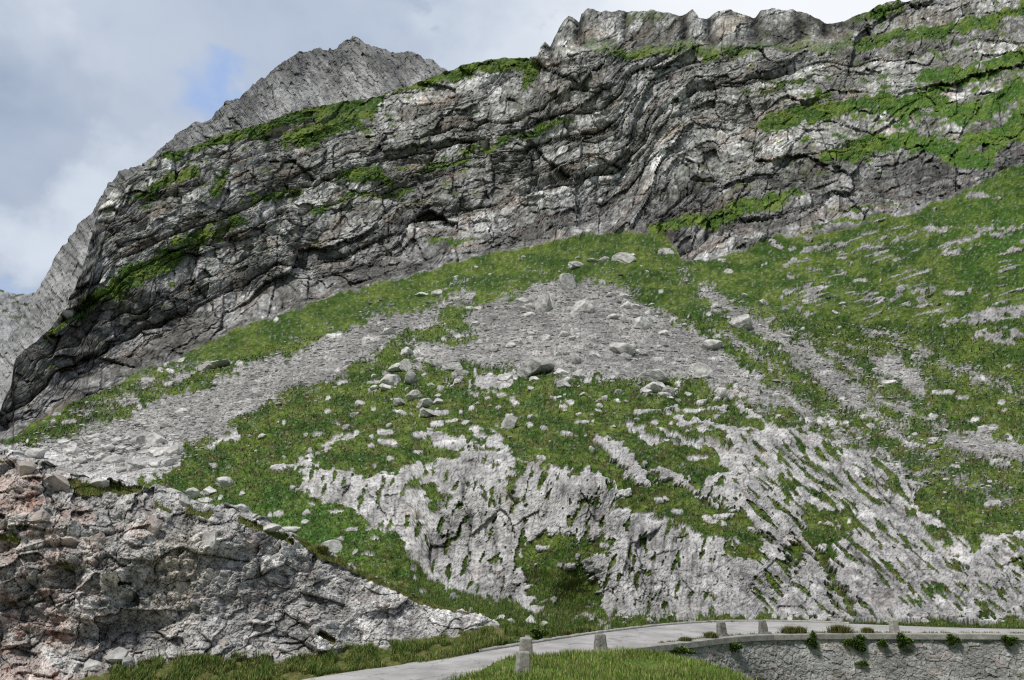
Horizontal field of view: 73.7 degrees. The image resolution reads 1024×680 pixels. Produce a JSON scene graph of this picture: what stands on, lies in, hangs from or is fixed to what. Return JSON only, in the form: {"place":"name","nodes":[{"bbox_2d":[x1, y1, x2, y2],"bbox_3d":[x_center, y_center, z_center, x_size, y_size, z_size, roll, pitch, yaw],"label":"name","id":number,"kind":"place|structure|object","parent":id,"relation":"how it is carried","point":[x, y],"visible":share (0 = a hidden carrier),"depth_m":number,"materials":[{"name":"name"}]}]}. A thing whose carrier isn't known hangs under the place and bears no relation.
{"place":"outdoors","nodes":[
{"label":"outdoors","id":0,"kind":"place"},
{"bbox_2d":[0,289,34,347],"bbox_3d":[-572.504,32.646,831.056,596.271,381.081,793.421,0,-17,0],"label":"distant ridge","id":1,"kind":"structure","parent":0,"point":[13,306],"depth_m":993.33,"materials":[{"name":"stone"}]},
{"bbox_2d":[0,36,446,409],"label":"rocky peak","id":2,"kind":"structure","parent":0,"point":[354,68],"depth_m":712.46,"materials":[{"name":"stone"}]},
{"bbox_2d":[0,0,909,294],"label":"sky","id":3,"kind":"structure","parent":0,"point":[91,90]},
{"bbox_2d":[0,0,1023,645],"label":"mountainside","id":4,"kind":"structure","parent":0,"point":[862,166],"depth_m":171.05,"materials":[{"name":"stone"}]},
{"bbox_2d":[25,448,45,458],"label":"rock","id":5,"kind":"object","parent":4,"relation":"on","point":[37,453],"visible":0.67,"depth_m":95.10,"materials":[{"name":"stone"}]},
{"bbox_2d":[62,446,80,454],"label":"rock","id":6,"kind":"object","parent":4,"relation":"on","point":[76,450],"visible":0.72,"depth_m":98.30,"materials":[{"name":"stone"}]},
{"bbox_2d":[72,456,87,463],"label":"rock","id":7,"kind":"object","parent":4,"relation":"on","point":[82,460],"visible":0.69,"depth_m":89.71,"materials":[{"name":"stone"}]},
{"bbox_2d":[82,433,101,441],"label":"rock","id":8,"kind":"object","parent":4,"relation":"on","point":[87,438],"visible":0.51,"depth_m":107.58,"materials":[{"name":"stone"}]},
{"bbox_2d":[95,452,107,460],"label":"rock","id":9,"kind":"object","parent":4,"relation":"on","point":[100,456],"visible":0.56,"depth_m":89.82,"materials":[{"name":"stone"}]},
{"bbox_2d":[98,443,114,451],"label":"rock","id":10,"kind":"object","parent":4,"relation":"on","point":[110,447],"visible":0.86,"depth_m":94.84,"materials":[{"name":"stone"}]},
{"bbox_2d":[102,454,124,463],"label":"rock","id":11,"kind":"object","parent":4,"relation":"on","point":[116,458],"visible":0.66,"depth_m":86.55,"materials":[{"name":"stone"}]},
{"bbox_2d":[123,460,145,471],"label":"rock","id":12,"kind":"object","parent":4,"relation":"on","point":[134,465],"visible":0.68,"depth_m":81.21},
{"bbox_2d":[135,432,150,444],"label":"rock","id":13,"kind":"object","parent":4,"relation":"on","point":[140,439],"visible":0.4,"depth_m":99.83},
{"bbox_2d":[147,459,160,467],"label":"rock","id":14,"kind":"object","parent":4,"relation":"on","point":[152,463],"visible":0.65,"depth_m":82.17,"materials":[{"name":"stone"}]},
{"bbox_2d":[145,432,167,446],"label":"rock","id":15,"kind":"object","parent":4,"relation":"on","point":[153,439],"visible":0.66,"depth_m":96.78,"materials":[{"name":"stone"}]},
{"bbox_2d":[153,447,169,456],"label":"rock","id":16,"kind":"object","parent":4,"relation":"on","point":[157,452],"visible":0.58,"depth_m":88.11,"materials":[{"name":"stone"}]},
{"bbox_2d":[160,458,176,467],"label":"rock","id":17,"kind":"object","parent":4,"relation":"on","point":[168,462],"visible":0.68,"depth_m":80.86,"materials":[{"name":"stone"}]},
{"bbox_2d":[163,444,184,455],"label":"rock","id":18,"kind":"object","parent":4,"relation":"on","point":[177,449],"visible":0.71,"depth_m":86.63,"materials":[{"name":"stone"}]},
{"bbox_2d":[185,487,199,497],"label":"boulder","id":19,"kind":"object","parent":4,"relation":"on","point":[193,492],"visible":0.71,"depth_m":67.81,"materials":[{"name":"stone"}]},
{"bbox_2d":[198,361,212,370],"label":"boulder","id":20,"kind":"object","parent":4,"relation":"on","point":[205,365],"visible":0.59,"depth_m":144.80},
{"bbox_2d":[200,486,216,496],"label":"boulder","id":21,"kind":"object","parent":4,"relation":"on","point":[208,490],"visible":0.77,"depth_m":68.60,"materials":[{"name":"stone"}]},
{"bbox_2d":[210,359,230,367],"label":"boulder","id":22,"kind":"object","parent":4,"relation":"on","point":[219,363],"visible":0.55,"depth_m":144.30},
{"bbox_2d":[215,477,233,487],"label":"boulder","id":23,"kind":"object","parent":4,"relation":"on","point":[223,482],"visible":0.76,"depth_m":71.15,"materials":[{"name":"stone"}]},
{"bbox_2d":[0,449,504,679],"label":"rock outcrop","id":24,"kind":"object","parent":4,"relation":"on","point":[240,587],"visible":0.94,"depth_m":20.32,"materials":[{"name":"stone"}]},
{"bbox_2d":[15,461,37,475],"bbox_3d":[-14.731,3.930,20.621,0.667,0.566,0.497,5,-11,4],"label":"boulder","id":25,"kind":"object","parent":24,"relation":"on","point":[25,467],"visible":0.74,"depth_m":20.52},
{"bbox_2d":[28,510,50,521],"bbox_3d":[-13.275,4.955,19.175,0.620,0.334,0.501,1,-17,-2],"label":"boulder","id":26,"kind":"object","parent":24,"relation":"on","point":[40,516],"visible":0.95,"depth_m":19.04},
{"bbox_2d":[43,474,69,491],"bbox_3d":[-14.145,4.449,21.157,0.713,0.537,0.537,15,-22,-39],"label":"boulder","id":27,"kind":"object","parent":24,"relation":"on","point":[58,482],"visible":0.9,"depth_m":21.04,"materials":[{"name":"stone"}]},
{"bbox_2d":[60,535,79,545],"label":"boulder","id":28,"kind":"object","parent":24,"relation":"on","point":[72,540],"visible":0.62,"depth_m":19.29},
{"bbox_2d":[82,658,101,671],"bbox_3d":[-10.716,8.394,17.503,0.497,0.410,0.426,-2,-24,7],"label":"boulder","id":29,"kind":"object","parent":24,"relation":"on","point":[92,665],"visible":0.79,"depth_m":17.43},
{"bbox_2d":[89,532,105,544],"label":"boulder","id":30,"kind":"object","parent":24,"relation":"on","point":[100,537],"visible":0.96,"depth_m":19.61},
{"bbox_2d":[89,478,109,487],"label":"boulder","id":31,"kind":"object","parent":24,"relation":"on","point":[98,482],"visible":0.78,"depth_m":21.95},
{"bbox_2d":[103,647,128,663],"bbox_3d":[-10.392,8.320,17.932,0.554,0.513,0.449,8,-10,-11],"label":"boulder","id":32,"kind":"object","parent":24,"relation":"on","point":[117,654],"visible":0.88,"depth_m":17.81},
{"bbox_2d":[122,656,133,667],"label":"boulder","id":33,"kind":"object","parent":24,"relation":"on","point":[128,660],"visible":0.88,"depth_m":17.82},
{"bbox_2d":[147,517,162,535],"bbox_3d":[-10.956,5.680,20.809,0.546,0.575,0.446,2,-17,-6],"label":"boulder","id":34,"kind":"object","parent":24,"relation":"on","point":[154,526],"visible":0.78,"depth_m":20.70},
{"bbox_2d":[163,512,170,522],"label":"boulder","id":35,"kind":"object","parent":24,"relation":"on","point":[167,517],"visible":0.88,"depth_m":21.79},
{"bbox_2d":[179,494,191,507],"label":"boulder","id":36,"kind":"object","parent":24,"relation":"on","point":[184,500],"visible":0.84,"depth_m":23.18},
{"bbox_2d":[202,531,217,550],"bbox_3d":[-9.401,6.264,21.259,0.480,0.651,0.363,5,-16,0],"label":"boulder","id":37,"kind":"object","parent":24,"relation":"on","point":[208,537],"visible":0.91,"depth_m":21.15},
{"bbox_2d":[235,505,248,512],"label":"boulder","id":38,"kind":"object","parent":24,"relation":"on","point":[242,508],"visible":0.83,"depth_m":24.21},
{"bbox_2d":[263,523,281,532],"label":"boulder","id":39,"kind":"object","parent":24,"relation":"on","point":[272,527],"visible":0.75,"depth_m":23.81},
{"bbox_2d":[315,544,330,552],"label":"grass tuft","id":40,"kind":"object","parent":24,"relation":"on","point":[323,548],"visible":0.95,"depth_m":24.66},
{"bbox_2d":[282,527,300,532],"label":"boulder","id":41,"kind":"object","parent":4,"relation":"on","point":[292,529],"visible":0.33,"depth_m":52.17,"materials":[{"name":"stone"}]},
{"bbox_2d":[320,540,341,553],"bbox_3d":[-11.968,13.866,45.416,1.423,1.129,1.155,13,-21,-36],"label":"boulder","id":42,"kind":"object","parent":4,"relation":"on","point":[336,546],"visible":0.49,"depth_m":45.23,"materials":[{"name":"stone"}]},
{"bbox_2d":[379,383,392,389],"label":"boulder","id":43,"kind":"object","parent":4,"relation":"on","point":[382,386],"visible":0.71,"depth_m":97.18,"materials":[{"name":"stone"}]},
{"bbox_2d":[382,327,395,334],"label":"boulder","id":44,"kind":"object","parent":4,"relation":"on","point":[386,331],"visible":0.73,"depth_m":138.87,"materials":[{"name":"stone"}]},
{"bbox_2d":[380,374,400,385],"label":"boulder","id":45,"kind":"object","parent":4,"relation":"on","point":[390,379],"visible":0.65,"depth_m":100.20,"materials":[{"name":"stone"}]},
{"bbox_2d":[388,363,400,371],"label":"rock","id":46,"kind":"object","parent":4,"relation":"on","point":[393,367],"visible":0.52,"depth_m":107.12,"materials":[{"name":"stone"}]},
{"bbox_2d":[393,398,405,406],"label":"boulder","id":47,"kind":"object","parent":4,"relation":"on","point":[398,401],"visible":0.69,"depth_m":85.48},
{"bbox_2d":[399,359,411,371],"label":"boulder","id":48,"kind":"object","parent":4,"relation":"on","point":[405,365],"visible":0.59,"depth_m":106.56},
{"bbox_2d":[400,347,413,354],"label":"rock","id":49,"kind":"object","parent":4,"relation":"on","point":[406,350],"visible":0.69,"depth_m":118.18,"materials":[{"name":"stone"}]},
{"bbox_2d":[404,371,418,383],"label":"rock","id":50,"kind":"object","parent":4,"relation":"on","point":[411,377],"visible":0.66,"depth_m":99.08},
{"bbox_2d":[405,390,421,400],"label":"boulder","id":51,"kind":"object","parent":4,"relation":"on","point":[413,394],"visible":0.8,"depth_m":86.49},
{"bbox_2d":[416,398,433,407],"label":"boulder","id":52,"kind":"object","parent":4,"relation":"on","point":[426,402],"visible":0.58,"depth_m":81.35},
{"bbox_2d":[419,407,439,417],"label":"boulder","id":53,"kind":"object","parent":4,"relation":"on","point":[425,413],"visible":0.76,"depth_m":74.83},
{"bbox_2d":[428,358,444,366],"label":"boulder","id":54,"kind":"object","parent":4,"relation":"on","point":[435,362],"visible":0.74,"depth_m":107.30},
{"bbox_2d":[431,289,442,296],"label":"boulder","id":55,"kind":"object","parent":4,"relation":"on","point":[434,293],"visible":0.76,"depth_m":174.14,"materials":[{"name":"stone"}]},
{"bbox_2d":[441,362,462,370],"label":"boulder","id":56,"kind":"object","parent":4,"relation":"on","point":[452,366],"visible":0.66,"depth_m":103.50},
{"bbox_2d":[453,370,469,375],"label":"rock","id":57,"kind":"object","parent":4,"relation":"on","point":[461,372],"visible":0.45,"depth_m":100.10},
{"bbox_2d":[497,374,512,380],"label":"rock","id":58,"kind":"object","parent":4,"relation":"on","point":[504,377],"visible":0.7,"depth_m":92.18,"materials":[{"name":"stone"}]},
{"bbox_2d":[500,415,517,428],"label":"boulder","id":59,"kind":"object","parent":4,"relation":"on","point":[509,421],"visible":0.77,"depth_m":66.47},
{"bbox_2d":[0,256,1023,525],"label":"scree stones","id":60,"kind":"object","parent":4,"relation":"on","point":[86,448],"visible":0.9,"depth_m":117.30,"materials":[{"name":"stone"}]},
{"bbox_2d":[484,345,498,352],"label":"rock","id":61,"kind":"object","parent":60,"relation":"on","point":[489,348],"visible":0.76,"depth_m":112.75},
{"bbox_2d":[540,334,551,340],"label":"rock","id":62,"kind":"object","parent":60,"relation":"on","point":[545,337],"visible":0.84,"depth_m":116.39,"materials":[{"name":"stone"}]},
{"bbox_2d":[589,350,600,357],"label":"rock","id":63,"kind":"object","parent":60,"relation":"on","point":[593,354],"visible":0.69,"depth_m":103.49,"materials":[{"name":"stone"}]},
{"bbox_2d":[620,352,631,359],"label":"rock","id":64,"kind":"object","parent":60,"relation":"on","point":[625,356],"visible":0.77,"depth_m":104.56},
{"bbox_2d":[687,362,712,377],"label":"boulder","id":65,"kind":"object","parent":60,"relation":"on","point":[699,369],"visible":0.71,"depth_m":100.47,"materials":[{"name":"stone"}]},
{"bbox_2d":[0,457,1023,679],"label":"verge grass","id":66,"kind":"structure","parent":4,"relation":"on","point":[311,664],"depth_m":22.77,"materials":[{"name":"plant"}]},
{"bbox_2d":[15,305,1023,644],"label":"turf tussocks","id":67,"kind":"object","parent":4,"relation":"on","point":[635,405],"visible":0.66,"depth_m":74.61,"materials":[{"name":"plant"}]},
{"bbox_2d":[520,303,534,310],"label":"boulder","id":68,"kind":"object","parent":4,"relation":"on","point":[529,307],"visible":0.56,"depth_m":141.46,"materials":[{"name":"stone"}]},
{"bbox_2d":[517,357,554,376],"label":"boulder","id":69,"kind":"object","parent":4,"relation":"on","point":[531,366],"visible":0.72,"depth_m":93.87,"materials":[{"name":"stone"}]},
{"bbox_2d":[530,628,548,639],"bbox_3d":[1.071,11.609,26.909,0.877,0.520,0.453,0,-17,0],"label":"wall plant","id":70,"kind":"object","parent":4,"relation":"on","point":[538,634],"depth_m":26.87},
{"bbox_2d":[535,292,551,312],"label":"boulder","id":71,"kind":"object","parent":4,"relation":"on","point":[543,303],"visible":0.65,"depth_m":140.32,"materials":[{"name":"stone"}]},
{"bbox_2d":[554,368,568,374],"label":"boulder","id":72,"kind":"object","parent":4,"relation":"on","point":[559,371],"visible":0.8,"depth_m":91.61,"materials":[{"name":"stone"}]},
{"bbox_2d":[557,380,570,387],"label":"rock","id":73,"kind":"object","parent":4,"relation":"on","point":[562,383],"visible":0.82,"depth_m":83.64,"materials":[{"name":"stone"}]},
{"bbox_2d":[559,273,575,289],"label":"boulder","id":74,"kind":"object","parent":4,"relation":"on","point":[567,281],"visible":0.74,"depth_m":160.91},
{"bbox_2d":[569,354,581,363],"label":"boulder","id":75,"kind":"object","parent":4,"relation":"on","point":[575,359],"visible":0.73,"depth_m":98.22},
{"bbox_2d":[568,261,583,268],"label":"boulder","id":76,"kind":"object","parent":4,"relation":"on","point":[573,265],"visible":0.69,"depth_m":185.40,"materials":[{"name":"stone"}]},
{"bbox_2d":[572,369,586,377],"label":"rock","id":77,"kind":"object","parent":4,"relation":"on","point":[578,373],"visible":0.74,"depth_m":89.55,"materials":[{"name":"stone"}]},
{"bbox_2d":[572,299,595,312],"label":"boulder","id":78,"kind":"object","parent":4,"relation":"on","point":[584,305],"visible":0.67,"depth_m":136.90,"materials":[{"name":"stone"}]},
{"bbox_2d":[576,624,594,631],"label":"grass tuft","id":79,"kind":"object","parent":4,"relation":"on","point":[587,628],"visible":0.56,"depth_m":31.71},
{"bbox_2d":[585,293,598,299],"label":"boulder","id":80,"kind":"object","parent":4,"relation":"on","point":[592,296],"visible":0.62,"depth_m":149.20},
{"bbox_2d":[608,342,634,355],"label":"boulder","id":81,"kind":"object","parent":4,"relation":"on","point":[617,347],"visible":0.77,"depth_m":107.31,"materials":[{"name":"stone"}]},
{"bbox_2d":[611,252,636,263],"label":"boulder","id":82,"kind":"object","parent":4,"relation":"on","point":[624,257],"visible":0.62,"depth_m":193.48,"materials":[{"name":"stone"}]},
{"bbox_2d":[634,349,647,354],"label":"boulder","id":83,"kind":"object","parent":4,"relation":"on","point":[641,351],"visible":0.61,"depth_m":110.10,"materials":[{"name":"stone"}]},
{"bbox_2d":[633,316,650,329],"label":"boulder","id":84,"kind":"object","parent":4,"relation":"on","point":[641,322],"visible":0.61,"depth_m":129.48,"materials":[{"name":"stone"}]},
{"bbox_2d":[640,382,659,392],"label":"boulder","id":85,"kind":"object","parent":4,"relation":"on","point":[654,387],"visible":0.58,"depth_m":86.65,"materials":[{"name":"stone"}]},
{"bbox_2d":[637,369,669,383],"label":"boulder","id":86,"kind":"object","parent":4,"relation":"on","point":[658,375],"visible":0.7,"depth_m":93.50,"materials":[{"name":"stone"}]},
{"bbox_2d":[661,387,675,396],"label":"rock","id":87,"kind":"object","parent":4,"relation":"on","point":[671,390],"visible":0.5,"depth_m":86.47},
{"bbox_2d":[699,339,722,349],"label":"boulder","id":88,"kind":"object","parent":4,"relation":"on","point":[712,344],"visible":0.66,"depth_m":120.42,"materials":[{"name":"stone"}]},
{"bbox_2d":[714,387,727,398],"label":"boulder","id":89,"kind":"object","parent":4,"relation":"on","point":[720,392],"visible":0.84,"depth_m":89.48,"materials":[{"name":"stone"}]},
{"bbox_2d":[729,314,752,329],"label":"boulder","id":90,"kind":"object","parent":4,"relation":"on","point":[743,322],"visible":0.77,"depth_m":135.10,"materials":[{"name":"stone"}]},
{"bbox_2d":[439,645,757,679],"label":"grass bank","id":91,"kind":"structure","parent":0,"point":[648,664],"depth_m":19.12,"materials":[{"name":"plant"}]},
{"bbox_2d":[514,651,530,674],"bbox_3d":[0.247,7.624,15.867,0.377,0.704,0.323,7,-18,-13],"label":"bollard","id":92,"kind":"object","parent":91,"relation":"on","point":[522,661],"visible":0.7,"depth_m":15.80,"materials":[{"name":"concrete"}]},
{"bbox_2d":[519,637,532,653],"bbox_3d":[0.423,9.467,20.739,0.431,0.786,0.368,2,-17,-5],"label":"bollard","id":93,"kind":"object","parent":91,"relation":"on","point":[525,644],"visible":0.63,"depth_m":20.66,"materials":[{"name":"concrete"}]},
{"bbox_2d":[582,632,1023,679],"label":"retaining wall","id":94,"kind":"structure","parent":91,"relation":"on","point":[923,656],"depth_m":29.40,"materials":[{"name":"stone"}]},
{"bbox_2d":[594,633,607,649],"bbox_3d":[3.198,11.010,24.701,0.503,0.711,0.433,3,-17,-5],"label":"bollard","id":95,"kind":"object","parent":94,"relation":"on","point":[600,640],"visible":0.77,"depth_m":24.59,"materials":[{"name":"stone"}]},
{"bbox_2d":[670,645,695,653],"bbox_3d":[6.460,12.055,26.569,1.611,0.323,0.480,0,-17,0],"label":"wall plant","id":96,"kind":"object","parent":94,"relation":"attached to","point":[681,649],"depth_m":26.51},
{"bbox_2d":[699,631,719,638],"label":"grass tuft","id":97,"kind":"object","parent":94,"relation":"on","point":[709,634],"visible":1,"depth_m":28.12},
{"bbox_2d":[716,621,727,636],"bbox_3d":[8.842,12.271,28.787,0.413,0.753,0.355,3,-17,-17],"label":"bollard","id":98,"kind":"object","parent":94,"relation":"on","point":[721,627],"visible":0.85,"depth_m":28.70,"materials":[{"name":"stone"}]},
{"bbox_2d":[730,642,742,651],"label":"wall plant","id":99,"kind":"object","parent":94,"relation":"attached to","point":[734,646],"depth_m":28.29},
{"bbox_2d":[758,620,768,633],"bbox_3d":[10.940,12.582,29.743,0.421,0.731,0.361,-1,-17,0],"label":"bollard","id":100,"kind":"object","parent":94,"relation":"on","point":[762,627],"visible":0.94,"depth_m":29.65,"materials":[{"name":"stone"}]},
{"bbox_2d":[776,624,797,633],"bbox_3d":[12.047,12.639,29.865,1.292,0.370,0.630,0,-17,0],"label":"grass tuft","id":101,"kind":"object","parent":94,"relation":"on","point":[791,629],"visible":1,"depth_m":29.82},
{"bbox_2d":[794,626,808,633],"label":"grass tuft","id":102,"kind":"object","parent":94,"relation":"on","point":[801,630],"visible":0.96,"depth_m":29.90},
{"bbox_2d":[806,630,819,648],"bbox_3d":[13.020,13.007,29.640,0.626,0.791,0.497,0,-17,0],"label":"wall plant","id":103,"kind":"object","parent":94,"relation":"attached to","point":[811,640],"depth_m":29.61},
{"bbox_2d":[659,630,1022,642],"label":"edge weeds","id":104,"kind":"object","parent":94,"relation":"on","point":[909,631],"visible":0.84,"depth_m":30.10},
{"bbox_2d":[823,623,858,632],"bbox_3d":[14.529,12.734,30.213,1.716,0.426,0.567,0,-17,0],"label":"grass tuft","id":105,"kind":"object","parent":94,"relation":"on","point":[840,628],"visible":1,"depth_m":30.14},
{"bbox_2d":[843,633,867,651],"bbox_3d":[14.925,13.194,29.770,1.161,0.770,0.475,0,-17,0],"label":"wall plant","id":106,"kind":"object","parent":94,"relation":"attached to","point":[855,642],"depth_m":29.72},
{"bbox_2d":[860,627,873,632],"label":"grass tuft","id":107,"kind":"object","parent":94,"relation":"on","point":[866,630],"visible":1,"depth_m":30.14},
{"bbox_2d":[877,638,887,646],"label":"wall plant","id":108,"kind":"object","parent":94,"relation":"attached to","point":[882,642],"depth_m":29.70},
{"bbox_2d":[889,619,900,632],"bbox_3d":[16.982,12.809,30.336,0.389,0.703,0.331,1,-17,-6],"label":"bollard","id":109,"kind":"object","parent":94,"relation":"on","point":[893,626],"visible":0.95,"depth_m":30.25,"materials":[{"name":"concrete"}]},
{"bbox_2d":[896,632,913,648],"bbox_3d":[17.146,13.087,29.762,0.931,0.697,0.446,0,-17,0],"label":"wall plant","id":110,"kind":"object","parent":94,"relation":"attached to","point":[902,642],"depth_m":29.71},
{"bbox_2d":[946,633,961,645],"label":"wall plant","id":111,"kind":"object","parent":94,"relation":"attached to","point":[953,640],"depth_m":29.60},
{"bbox_2d":[1001,634,1018,646],"bbox_3d":[21.483,12.966,29.463,0.912,0.489,0.469,0,-17,0],"label":"wall plant","id":112,"kind":"object","parent":94,"relation":"attached to","point":[1009,641],"depth_m":29.41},
{"bbox_2d":[303,622,1023,679],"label":"road","id":113,"kind":"structure","parent":0,"point":[442,669],"depth_m":26.47,"materials":[{"name":"asphalt"}]},
{"bbox_2d":[479,619,848,651],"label":"kerb","id":114,"kind":"structure","parent":113,"relation":"on","point":[564,637],"depth_m":31.09,"materials":[{"name":"concrete"}]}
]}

